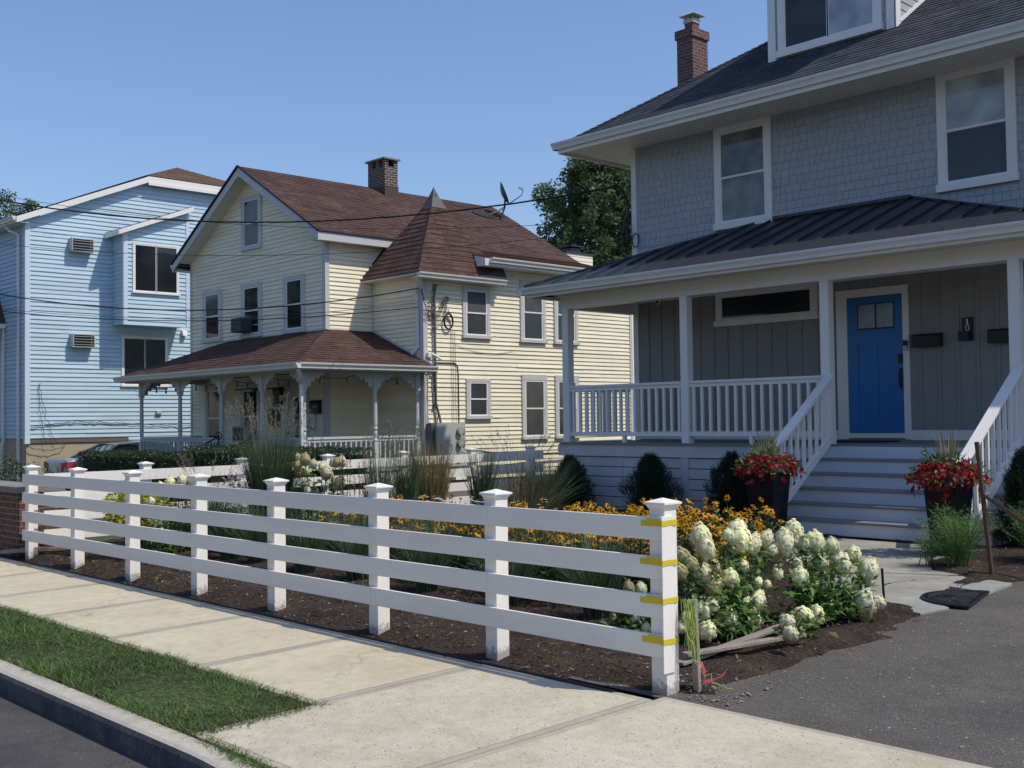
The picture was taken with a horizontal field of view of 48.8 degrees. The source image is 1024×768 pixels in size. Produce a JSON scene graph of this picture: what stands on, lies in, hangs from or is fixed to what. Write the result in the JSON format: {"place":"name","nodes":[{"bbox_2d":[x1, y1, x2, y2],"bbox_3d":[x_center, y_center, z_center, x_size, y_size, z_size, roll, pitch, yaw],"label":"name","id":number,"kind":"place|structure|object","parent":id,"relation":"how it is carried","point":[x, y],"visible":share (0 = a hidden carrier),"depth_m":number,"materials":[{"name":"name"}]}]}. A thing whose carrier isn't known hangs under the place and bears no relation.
{"place":"outdoors","nodes":[
{"label":"outdoors","id":0,"kind":"place"},
{"bbox_2d":[0,694,155,767],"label":"street","id":1,"kind":"structure","parent":0,"point":[30,738],"depth_m":6.49,"materials":[{"name":"asphalt"}]},
{"bbox_2d":[0,603,333,739],"bbox_3d":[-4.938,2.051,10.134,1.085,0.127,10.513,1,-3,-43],"label":"grass","id":2,"kind":"structure","parent":0,"point":[16,628],"depth_m":7.54,"materials":[{"name":"plant"}]},
{"bbox_2d":[1,195,622,228],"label":"overhead cable","id":3,"kind":"object","parent":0,"point":[316,227],"visible":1,"depth_m":23.56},
{"bbox_2d":[2,228,624,255],"bbox_3d":[-12.789,-5.044,26.603,31.738,5.174,0.010,-1,-2,19],"label":"overhead cable","id":4,"kind":"object","parent":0,"point":[311,254],"visible":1,"depth_m":23.65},
{"bbox_2d":[0,0,767,260],"label":"sky","id":5,"kind":"structure","parent":0,"point":[471,97],"materials":[{"name":"blue"}]},
{"bbox_2d":[0,558,990,767],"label":"sidewalk","id":6,"kind":"structure","parent":0,"point":[450,707],"depth_m":6.47,"materials":[{"name":"concrete"}]},
{"bbox_2d":[3,500,997,767],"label":"ground","id":7,"kind":"structure","parent":0,"point":[99,538],"depth_m":17.93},
{"bbox_2d":[0,189,40,253],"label":"leafy tree","id":8,"kind":"object","parent":7,"relation":"on","point":[9,212],"visible":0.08,"depth_m":61.31,"materials":[{"name":"green plant"}]},
{"bbox_2d":[0,451,53,481],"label":"boxwood bush","id":9,"kind":"object","parent":7,"relation":"on","point":[16,469],"visible":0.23,"depth_m":19.07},
{"bbox_2d":[0,480,64,555],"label":"brick wall","id":10,"kind":"structure","parent":7,"relation":"on","point":[12,508],"depth_m":14.63,"materials":[{"name":"brick"}]},
{"bbox_2d":[44,441,173,490],"bbox_3d":[-10.643,2.364,31.910,4.660,1.495,1.856,1,-3,-43],"label":"parked car","id":11,"kind":"object","parent":7,"relation":"on","point":[60,465],"visible":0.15,"depth_m":30.81,"materials":[{"name":"silver metal"}]},
{"bbox_2d":[0,167,224,490],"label":"blue house","id":12,"kind":"structure","parent":7,"relation":"on","point":[78,384],"depth_m":33.67,"materials":[{"name":"wood"}]},
{"bbox_2d":[68,237,93,253],"bbox_3d":[-12.720,-4.089,33.358,0.660,0.400,0.280,1,-3,-43],"label":"air conditioner","id":13,"kind":"object","parent":12,"relation":"attached to","point":[83,245],"visible":0.96,"depth_m":33.24,"materials":[{"name":"grey metal"}]},
{"bbox_2d":[70,333,94,347],"bbox_3d":[-12.662,-1.271,33.288,0.660,0.400,0.280,1,-3,-43],"label":"air conditioner","id":14,"kind":"object","parent":12,"relation":"attached to","point":[82,340],"visible":1,"depth_m":33.17,"materials":[{"name":"grey metal"}]},
{"bbox_2d":[121,335,168,386],"bbox_3d":[-11.282,-0.687,34.722,1.530,1.550,0.080,1,-3,-43],"label":"window","id":15,"kind":"structure","parent":12,"relation":"in","point":[137,354],"depth_m":34.64,"materials":[{"name":"white paint"}]},
{"bbox_2d":[132,242,179,295],"bbox_3d":[-10.783,-3.481,34.229,1.530,1.530,0.080,1,-3,-43],"label":"window","id":16,"kind":"structure","parent":12,"relation":"in","point":[152,274],"depth_m":34.19,"materials":[{"name":"white paint"}]},
{"bbox_2d":[0,660,255,767],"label":"kerb","id":17,"kind":"structure","parent":7,"relation":"on","point":[139,738],"depth_m":6.56,"materials":[{"name":"concrete"}]},
{"bbox_2d":[194,736,279,767],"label":"weed tuft","id":18,"kind":"object","parent":17,"relation":"on","point":[233,754],"visible":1,"depth_m":5.78,"materials":[{"name":"green plant"}]},
{"bbox_2d":[76,449,200,501],"bbox_3d":[-8.443,2.152,25.607,0.972,1.365,5.188,1,-3,-43],"label":"clipped hedge","id":19,"kind":"object","parent":7,"relation":"on","point":[112,460],"visible":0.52,"depth_m":25.41,"materials":[{"name":"plant"}]},
{"bbox_2d":[180,443,375,517],"bbox_3d":[-4.627,1.846,21.718,1.080,1.414,5.608,1,-3,-43],"label":"clipped hedge","id":20,"kind":"object","parent":7,"relation":"on","point":[201,459],"visible":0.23,"depth_m":21.90,"materials":[{"name":"plant"}]},
{"bbox_2d":[44,445,543,536],"bbox_3d":[-2.705,1.689,17.245,8.840,1.300,0.172,1,-3,-43],"label":"rail fence","id":21,"kind":"object","parent":7,"relation":"on","point":[146,476],"visible":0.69,"depth_m":16.14,"materials":[{"name":"paint"}]},
{"bbox_2d":[112,156,634,498],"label":"yellow house","id":22,"kind":"structure","parent":7,"relation":"on","point":[518,389],"depth_m":26.93,"materials":[{"name":"wood"}]},
{"bbox_2d":[0,288,417,310],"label":"overhead cable","id":23,"kind":"object","parent":22,"relation":"attached to","point":[213,309],"visible":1,"depth_m":26.42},
{"bbox_2d":[1,307,417,320],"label":"overhead cable","id":24,"kind":"object","parent":22,"relation":"attached to","point":[211,320],"visible":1,"depth_m":26.43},
{"bbox_2d":[201,288,222,342],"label":"window","id":25,"kind":"structure","parent":22,"relation":"in","point":[212,299],"depth_m":29.69,"materials":[{"name":"paint"}]},
{"bbox_2d":[204,385,223,444],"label":"window","id":26,"kind":"structure","parent":22,"relation":"in","point":[212,404],"depth_m":29.63,"materials":[{"name":"glass"}]},
{"bbox_2d":[231,317,251,332],"bbox_3d":[-6.762,-1.464,28.236,0.340,0.350,0.480,1,-3,-43],"label":"air conditioner","id":27,"kind":"object","parent":22,"relation":"attached to","point":[241,325],"visible":0.99,"depth_m":28.08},
{"bbox_2d":[238,384,260,445],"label":"window","id":28,"kind":"structure","parent":22,"relation":"in","point":[243,393],"depth_m":28.25,"materials":[{"name":"glass"}]},
{"bbox_2d":[239,281,262,338],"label":"window","id":29,"kind":"structure","parent":22,"relation":"in","point":[251,295],"depth_m":28.19,"materials":[{"name":"paint"}]},
{"bbox_2d":[239,193,262,251],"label":"window","id":30,"kind":"structure","parent":22,"relation":"in","point":[251,206],"depth_m":28.30,"materials":[{"name":"paint"}]},
{"bbox_2d":[281,273,305,333],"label":"window","id":31,"kind":"structure","parent":22,"relation":"in","point":[294,288],"depth_m":26.82,"materials":[{"name":"paint"}]},
{"bbox_2d":[288,384,299,445],"bbox_3d":[-5.086,1.015,26.641,0.074,2.050,0.780,1,-3,-43],"label":"door","id":32,"kind":"structure","parent":22,"relation":"in","point":[293,389],"depth_m":26.78,"materials":[{"name":"paint"}]},
{"bbox_2d":[432,284,441,422],"bbox_3d":[-1.703,-0.691,25.534,0.211,3.172,0.139,0,-2,-9],"label":"conduit","id":33,"kind":"object","parent":22,"relation":"attached to","point":[435,327],"visible":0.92,"depth_m":25.51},
{"bbox_2d":[426,423,465,467],"bbox_3d":[-1.469,1.379,25.540,0.970,0.980,0.330,1,-3,-43],"label":"electric meter panel","id":34,"kind":"object","parent":22,"relation":"attached to","point":[447,432],"visible":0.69,"depth_m":25.44,"materials":[{"name":"grey metal"}]},
{"bbox_2d":[437,425,452,464],"bbox_3d":[-1.505,1.375,25.390,0.430,0.900,0.005,1,-3,-43],"label":"door","id":35,"kind":"structure","parent":34,"relation":"in","point":[444,432],"depth_m":25.40,"materials":[{"name":"metal"}]},
{"bbox_2d":[431,331,511,454],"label":"wall wires","id":36,"kind":"object","parent":22,"relation":"attached to","point":[453,363],"depth_m":25.89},
{"bbox_2d":[462,285,491,338],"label":"window","id":37,"kind":"structure","parent":22,"relation":"in","point":[476,323],"depth_m":26.47,"materials":[{"name":"paint"}]},
{"bbox_2d":[465,379,492,418],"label":"window","id":38,"kind":"structure","parent":22,"relation":"in","point":[478,391],"depth_m":26.43,"materials":[{"name":"paint"}]},
{"bbox_2d":[519,280,547,343],"bbox_3d":[0.524,-1.770,27.750,0.900,1.515,0.080,1,-3,-43],"label":"window","id":39,"kind":"structure","parent":22,"relation":"in","point":[532,311],"depth_m":27.73,"materials":[{"name":"paint"}]},
{"bbox_2d":[521,374,549,439],"bbox_3d":[0.568,0.561,27.689,0.900,1.580,0.080,1,-3,-43],"label":"window","id":40,"kind":"structure","parent":22,"relation":"in","point":[534,396],"depth_m":27.69,"materials":[{"name":"paint"}]},
{"bbox_2d":[553,301,579,344],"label":"window","id":41,"kind":"structure","parent":22,"relation":"in","point":[557,308],"depth_m":28.40,"materials":[{"name":"paint"}]},
{"bbox_2d":[554,375,581,438],"bbox_3d":[1.405,0.576,28.478,0.900,1.580,0.080,1,-3,-43],"label":"window","id":42,"kind":"structure","parent":22,"relation":"in","point":[558,380],"depth_m":28.31,"materials":[{"name":"paint"}]},
{"bbox_2d":[0,507,1023,715],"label":"mulch bed","id":43,"kind":"object","parent":7,"relation":"on","point":[1008,556],"visible":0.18,"depth_m":9.01,"materials":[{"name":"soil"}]},
{"bbox_2d":[102,480,177,545],"bbox_3d":[-4.592,1.643,13.807,0.899,0.938,0.991,1,-3,-43],"label":"golden shrub","id":44,"kind":"object","parent":43,"relation":"on","point":[115,518],"visible":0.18,"depth_m":13.61,"materials":[{"name":"plant"}]},
{"bbox_2d":[140,473,190,554],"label":"hydrangea","id":45,"kind":"object","parent":43,"relation":"on","point":[182,479],"visible":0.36,"depth_m":13.27,"materials":[{"name":"white plant"}]},
{"bbox_2d":[173,440,245,551],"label":"feather grass","id":46,"kind":"object","parent":43,"relation":"on","point":[219,503],"depth_m":14.24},
{"bbox_2d":[207,501,265,559],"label":"ornamental grass","id":47,"kind":"object","parent":43,"relation":"on","point":[224,555],"depth_m":13.29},
{"bbox_2d":[207,503,301,562],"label":"ornamental grass","id":48,"kind":"object","parent":43,"relation":"on","point":[249,535],"depth_m":12.79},
{"bbox_2d":[220,390,320,532],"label":"tall feather grass","id":49,"kind":"object","parent":43,"relation":"on","point":[259,472],"depth_m":14.01,"materials":[{"name":"plant"}]},
{"bbox_2d":[243,509,349,573],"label":"ornamental grass","id":50,"kind":"object","parent":43,"relation":"on","point":[300,568],"depth_m":12.12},
{"bbox_2d":[292,452,346,539],"bbox_3d":[-2.383,1.457,14.070,0.745,1.240,0.843,-1,-2,1],"label":"hydrangea","id":51,"kind":"object","parent":43,"relation":"on","point":[308,463],"visible":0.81,"depth_m":13.91,"materials":[{"name":"white plant"}]},
{"bbox_2d":[22,561,621,692],"bbox_3d":[-2.652,2.025,10.337,0.114,0.041,9.600,1,-3,-43],"label":"landscape fabric","id":52,"kind":"object","parent":43,"relation":"on","point":[469,660],"visible":1,"depth_m":8.63,"materials":[{"name":"fabric"}]},
{"bbox_2d":[296,511,406,580],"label":"ornamental grass","id":53,"kind":"object","parent":43,"relation":"on","point":[353,548],"depth_m":11.40,"materials":[{"name":"plant"}]},
{"bbox_2d":[22,465,681,698],"bbox_3d":[-2.577,1.499,10.547,0.184,1.287,10.359,1,-3,-43],"label":"rail fence","id":54,"kind":"object","parent":43,"relation":"on","point":[495,548],"visible":0.94,"depth_m":8.62,"materials":[{"name":"paint"}]},
{"bbox_2d":[327,453,377,522],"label":"seed spike plant","id":55,"kind":"object","parent":43,"relation":"on","point":[343,486],"visible":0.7,"depth_m":13.44,"materials":[{"name":"green plant"}]},
{"bbox_2d":[356,419,405,498],"bbox_3d":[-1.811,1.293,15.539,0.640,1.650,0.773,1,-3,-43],"label":"feather grass","id":56,"kind":"object","parent":43,"relation":"on","point":[378,471],"depth_m":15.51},
{"bbox_2d":[380,416,426,523],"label":"feather grass","id":57,"kind":"object","parent":43,"relation":"on","point":[410,476],"depth_m":15.89,"materials":[{"name":"plant"}]},
{"bbox_2d":[360,517,476,592],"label":"ornamental grass","id":58,"kind":"object","parent":43,"relation":"on","point":[425,557],"depth_m":10.54,"materials":[{"name":"plant"}]},
{"bbox_2d":[400,437,459,501],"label":"gold grass","id":59,"kind":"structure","parent":43,"relation":"on","point":[435,484],"depth_m":16.32,"materials":[{"name":"plant"}]},
{"bbox_2d":[429,522,484,569],"bbox_3d":[-0.603,1.665,11.208,0.757,0.644,0.744,-1,-2,7],"label":"black eyed susan","id":60,"kind":"object","parent":43,"relation":"on","point":[463,557],"visible":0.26,"depth_m":11.20,"materials":[{"name":"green plant"}]},
{"bbox_2d":[452,445,506,504],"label":"dark grass","id":61,"kind":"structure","parent":43,"relation":"on","point":[479,483],"depth_m":16.75,"materials":[{"name":"plant"}]},
{"bbox_2d":[442,529,559,606],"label":"ornamental grass","id":62,"kind":"object","parent":43,"relation":"on","point":[518,569],"depth_m":9.72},
{"bbox_2d":[60,555,949,705],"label":"gravel","id":63,"kind":"structure","parent":43,"relation":"on","point":[703,697],"depth_m":6.86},
{"bbox_2d":[461,424,575,506],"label":"wispy grass","id":64,"kind":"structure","parent":43,"relation":"on","point":[521,481],"depth_m":16.91,"materials":[{"name":"plant"}]},
{"bbox_2d":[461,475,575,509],"bbox_3d":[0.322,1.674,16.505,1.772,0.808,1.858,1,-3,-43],"label":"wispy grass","id":65,"kind":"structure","parent":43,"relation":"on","point":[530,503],"depth_m":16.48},
{"bbox_2d":[508,511,586,580],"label":"ornamental grass","id":66,"kind":"object","parent":43,"relation":"on","point":[527,536],"depth_m":10.33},
{"bbox_2d":[504,449,599,509],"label":"fountain grass","id":67,"kind":"object","parent":43,"relation":"on","point":[554,503],"depth_m":17.09,"materials":[{"name":"plant"}]},
{"bbox_2d":[552,453,597,508],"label":"yew shrub","id":68,"kind":"object","parent":43,"relation":"on","point":[579,497],"visible":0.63,"depth_m":18.96,"materials":[{"name":"green plant"}]},
{"bbox_2d":[537,532,622,589],"bbox_3d":[0.595,1.574,9.880,0.826,0.703,0.813,0,-2,-26],"label":"black eyed susan","id":69,"kind":"object","parent":43,"relation":"on","point":[565,542],"visible":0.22,"depth_m":9.86,"materials":[{"name":"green plant"}]},
{"bbox_2d":[529,530,647,618],"bbox_3d":[0.598,1.477,9.115,1.319,0.841,1.232,0,-2,-25],"label":"flowering plant","id":70,"kind":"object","parent":43,"relation":"on","point":[595,579],"depth_m":8.96,"materials":[{"name":"plant"}]},
{"bbox_2d":[591,536,649,590],"bbox_3d":[1.065,1.527,9.874,0.815,0.722,0.862,-2,-2,38],"label":"black eyed susan","id":71,"kind":"object","parent":43,"relation":"on","point":[646,541],"visible":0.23,"depth_m":9.77,"materials":[{"name":"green plant"}]},
{"bbox_2d":[596,579,650,632],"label":"hydrangea","id":72,"kind":"object","parent":43,"relation":"on","point":[635,622],"visible":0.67,"depth_m":8.41,"materials":[{"name":"green plant"}]},
{"bbox_2d":[617,451,684,510],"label":"yew shrub","id":73,"kind":"object","parent":43,"relation":"on","point":[650,481],"visible":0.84,"depth_m":17.67,"materials":[{"name":"green plant"}]},
{"bbox_2d":[624,512,701,591],"bbox_3d":[1.403,1.489,10.117,0.874,0.731,0.826,-2,-2,41],"label":"black eyed susan","id":74,"kind":"object","parent":43,"relation":"on","point":[689,548],"visible":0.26,"depth_m":10.06,"materials":[{"name":"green plant"}]},
{"bbox_2d":[676,508,735,569],"bbox_3d":[1.817,1.560,11.047,0.850,0.723,0.836,0,-2,-16],"label":"black eyed susan","id":75,"kind":"object","parent":43,"relation":"on","point":[697,512],"visible":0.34,"depth_m":10.99,"materials":[{"name":"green plant"}]},
{"bbox_2d":[681,598,732,692],"bbox_3d":[1.171,1.627,6.809,0.296,0.657,0.136,-1,-2,1],"label":"wooden stake","id":76,"kind":"object","parent":43,"relation":"on","point":[692,623],"visible":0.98,"depth_m":6.80,"materials":[{"name":"brown wood"}]},
{"bbox_2d":[700,449,751,518],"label":"yew shrub","id":77,"kind":"object","parent":43,"relation":"on","point":[735,488],"visible":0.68,"depth_m":16.38,"materials":[{"name":"green plant"}]},
{"bbox_2d":[693,494,762,556],"bbox_3d":[2.349,1.571,12.392,0.843,0.706,0.797,-2,-2,42],"label":"black eyed susan","id":78,"kind":"object","parent":43,"relation":"on","point":[715,502],"visible":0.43,"depth_m":12.38,"materials":[{"name":"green plant"}]},
{"bbox_2d":[677,517,790,642],"bbox_3d":[1.573,1.440,8.350,1.392,0.868,0.695,1,-3,-43],"label":"hydrangea","id":79,"kind":"object","parent":43,"relation":"on","point":[724,614],"visible":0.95,"depth_m":8.21,"materials":[{"name":"white plant"}]},
{"bbox_2d":[679,622,796,665],"bbox_3d":[1.594,1.782,7.834,1.391,0.121,0.075,1,-3,-43],"label":"wooden board","id":80,"kind":"object","parent":43,"relation":"on","point":[749,637],"visible":0.37,"depth_m":7.85,"materials":[{"name":"brown wood"}]},
{"bbox_2d":[682,632,806,656],"bbox_3d":[1.589,1.767,7.665,1.058,0.044,0.070,0,-2,-30],"label":"wooden board","id":81,"kind":"object","parent":80,"relation":"on","point":[727,647],"visible":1,"depth_m":7.61,"materials":[{"name":"brown wood"}]},
{"bbox_2d":[711,508,781,577],"bbox_3d":[2.269,1.576,11.180,0.833,0.703,0.810,1,-2,-37],"label":"black eyed susan","id":82,"kind":"object","parent":43,"relation":"on","point":[757,527],"visible":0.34,"depth_m":11.13,"materials":[{"name":"green plant"}]},
{"bbox_2d":[723,497,784,562],"bbox_3d":[2.601,1.558,12.100,0.807,0.700,0.830,-1,-2,13],"label":"black eyed susan","id":83,"kind":"object","parent":43,"relation":"on","point":[767,510],"visible":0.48,"depth_m":12.08,"materials":[{"name":"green plant"}]},
{"bbox_2d":[768,518,891,643],"bbox_3d":[2.227,1.467,8.530,0.898,0.819,1.990,-2,-2,33],"label":"hydrangea","id":84,"kind":"object","parent":43,"relation":"on","point":[818,597],"visible":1,"depth_m":8.77,"materials":[{"name":"white plant"}]},
{"bbox_2d":[910,535,945,566],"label":"feathery plant","id":85,"kind":"object","parent":43,"relation":"on","point":[931,551],"visible":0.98,"depth_m":11.70,"materials":[{"name":"green plant"}]},
{"bbox_2d":[908,501,1002,567],"bbox_3d":[4.569,1.540,11.569,0.911,0.713,0.921,0,-2,-18],"label":"feathery plant","id":86,"kind":"object","parent":43,"relation":"on","point":[959,549],"visible":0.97,"depth_m":11.50,"materials":[{"name":"green plant"}]},
{"bbox_2d":[974,442,1023,574],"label":"metal stake","id":87,"kind":"object","parent":43,"relation":"on","point":[983,497],"visible":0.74,"depth_m":10.95,"materials":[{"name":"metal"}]},
{"bbox_2d":[988,446,1023,546],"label":"conical evergreen","id":88,"kind":"object","parent":43,"relation":"on","point":[1014,479],"visible":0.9,"depth_m":12.88,"materials":[{"name":"green plant"}]},
{"bbox_2d":[998,501,1023,549],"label":"feathery plant","id":89,"kind":"object","parent":43,"relation":"on","point":[1016,521],"visible":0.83,"depth_m":11.87,"materials":[{"name":"green plant"}]},
{"bbox_2d":[530,156,631,265],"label":"leafy tree","id":90,"kind":"object","parent":7,"relation":"on","point":[583,175],"visible":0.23,"depth_m":46.15,"materials":[{"name":"green plant"}]},
{"bbox_2d":[516,0,1023,546],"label":"grey house","id":91,"kind":"structure","parent":7,"relation":"on","point":[826,208],"depth_m":17.65,"materials":[{"name":"wood"}]},
{"bbox_2d":[0,186,615,222],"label":"overhead cable","id":92,"kind":"object","parent":91,"relation":"attached to","point":[315,220],"visible":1,"depth_m":23.35,"materials":[{"name":"rubber"}]},
{"bbox_2d":[615,184,639,249],"bbox_3d":[2.173,-3.140,21.229,0.458,1.234,0.185,-1,-2,14],"label":"wire tangle","id":93,"kind":"object","parent":91,"relation":"hanging from","point":[625,222],"visible":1,"depth_m":21.25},
{"bbox_2d":[713,116,773,230],"bbox_3d":[3.959,-3.610,19.429,0.080,1.810,1.210,1,-3,-43],"label":"window","id":94,"kind":"structure","parent":91,"relation":"in","point":[743,190],"depth_m":19.42,"materials":[{"name":"white paint"}]},
{"bbox_2d":[713,283,819,326],"bbox_3d":[4.261,-1.344,19.071,0.075,0.630,2.060,1,-3,-43],"label":"window","id":95,"kind":"structure","parent":91,"relation":"in","point":[794,302],"depth_m":19.02,"materials":[{"name":"white paint"}]},
{"bbox_2d":[776,0,883,58],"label":"window","id":96,"kind":"structure","parent":91,"relation":"in","point":[802,25],"depth_m":18.97,"materials":[{"name":"white paint"}]},
{"bbox_2d":[847,293,904,431],"bbox_3d":[5.638,-0.311,17.573,0.097,2.125,0.930,1,-3,-43],"label":"door","id":97,"kind":"structure","parent":91,"relation":"in","point":[874,323],"depth_m":17.58,"materials":[{"name":"blue wood"}]},
{"bbox_2d":[910,332,942,347],"bbox_3d":[6.216,-0.660,16.923,0.121,0.205,0.460,1,-3,-43],"label":"mailbox","id":98,"kind":"object","parent":91,"relation":"attached to","point":[927,340],"visible":1,"depth_m":16.87,"materials":[{"name":"black metal"}]},
{"bbox_2d":[958,317,972,340],"bbox_3d":[6.628,-0.806,16.510,0.091,0.340,0.195,1,-3,-43],"label":"wall lamp","id":99,"kind":"object","parent":91,"relation":"attached to","point":[965,333],"visible":1,"depth_m":16.48,"materials":[{"name":"black metal"}]},
{"bbox_2d":[935,57,1019,192],"bbox_3d":[6.757,-3.771,16.464,0.080,1.800,1.210,1,-3,-43],"label":"window","id":100,"kind":"structure","parent":91,"relation":"in","point":[977,144],"depth_m":16.45,"materials":[{"name":"white paint"}]},
{"bbox_2d":[986,328,1008,342],"bbox_3d":[7.011,-0.697,16.079,0.121,0.205,0.460,1,-3,-43],"label":"mailbox","id":101,"kind":"object","parent":91,"relation":"attached to","point":[1000,335],"visible":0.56,"depth_m":16.10,"materials":[{"name":"black metal"}]},
{"bbox_2d":[567,581,1023,767],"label":"driveway","id":102,"kind":"structure","parent":0,"point":[955,691],"depth_m":6.78,"materials":[{"name":"asphalt"}]},
{"bbox_2d":[894,598,948,614],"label":"paving slab","id":103,"kind":"structure","parent":102,"relation":"on","point":[920,606],"depth_m":9.38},
{"bbox_2d":[946,580,1011,594],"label":"paving slab","id":104,"kind":"structure","parent":102,"relation":"on","point":[992,586],"depth_m":10.38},
{"bbox_2d":[770,537,978,602],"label":"path","id":105,"kind":"structure","parent":0,"point":[907,576],"depth_m":11.36,"materials":[{"name":"concrete"}]},
{"bbox_2d":[747,471,789,535],"bbox_3d":[3.392,1.575,14.890,0.426,0.822,0.426,1,-3,-43],"label":"tall planter","id":106,"kind":"object","parent":105,"relation":"on","point":[773,494],"visible":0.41,"depth_m":14.76,"materials":[{"name":"plastic"}]},
{"bbox_2d":[731,426,806,485],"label":"red flowers","id":107,"kind":"object","parent":106,"relation":"in","point":[768,458],"visible":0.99,"depth_m":14.72,"materials":[{"name":"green plant"}]},
{"bbox_2d":[922,481,973,555],"bbox_3d":[4.873,1.500,12.591,0.414,0.798,0.414,1,-3,-43],"label":"tall planter","id":108,"kind":"object","parent":105,"relation":"on","point":[958,498],"visible":0.45,"depth_m":12.48,"materials":[{"name":"plastic"}]},
{"bbox_2d":[903,428,994,501],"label":"red flowers","id":109,"kind":"object","parent":108,"relation":"in","point":[949,466],"visible":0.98,"depth_m":12.43,"materials":[{"name":"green plant"}]},
{"bbox_2d":[920,590,989,607],"bbox_3d":[3.798,1.844,9.783,0.481,0.018,0.940,-2,-2,33],"label":"rubber mat","id":110,"kind":"object","parent":105,"relation":"on","point":[963,598],"visible":1,"depth_m":9.73,"materials":[{"name":"rubber"}]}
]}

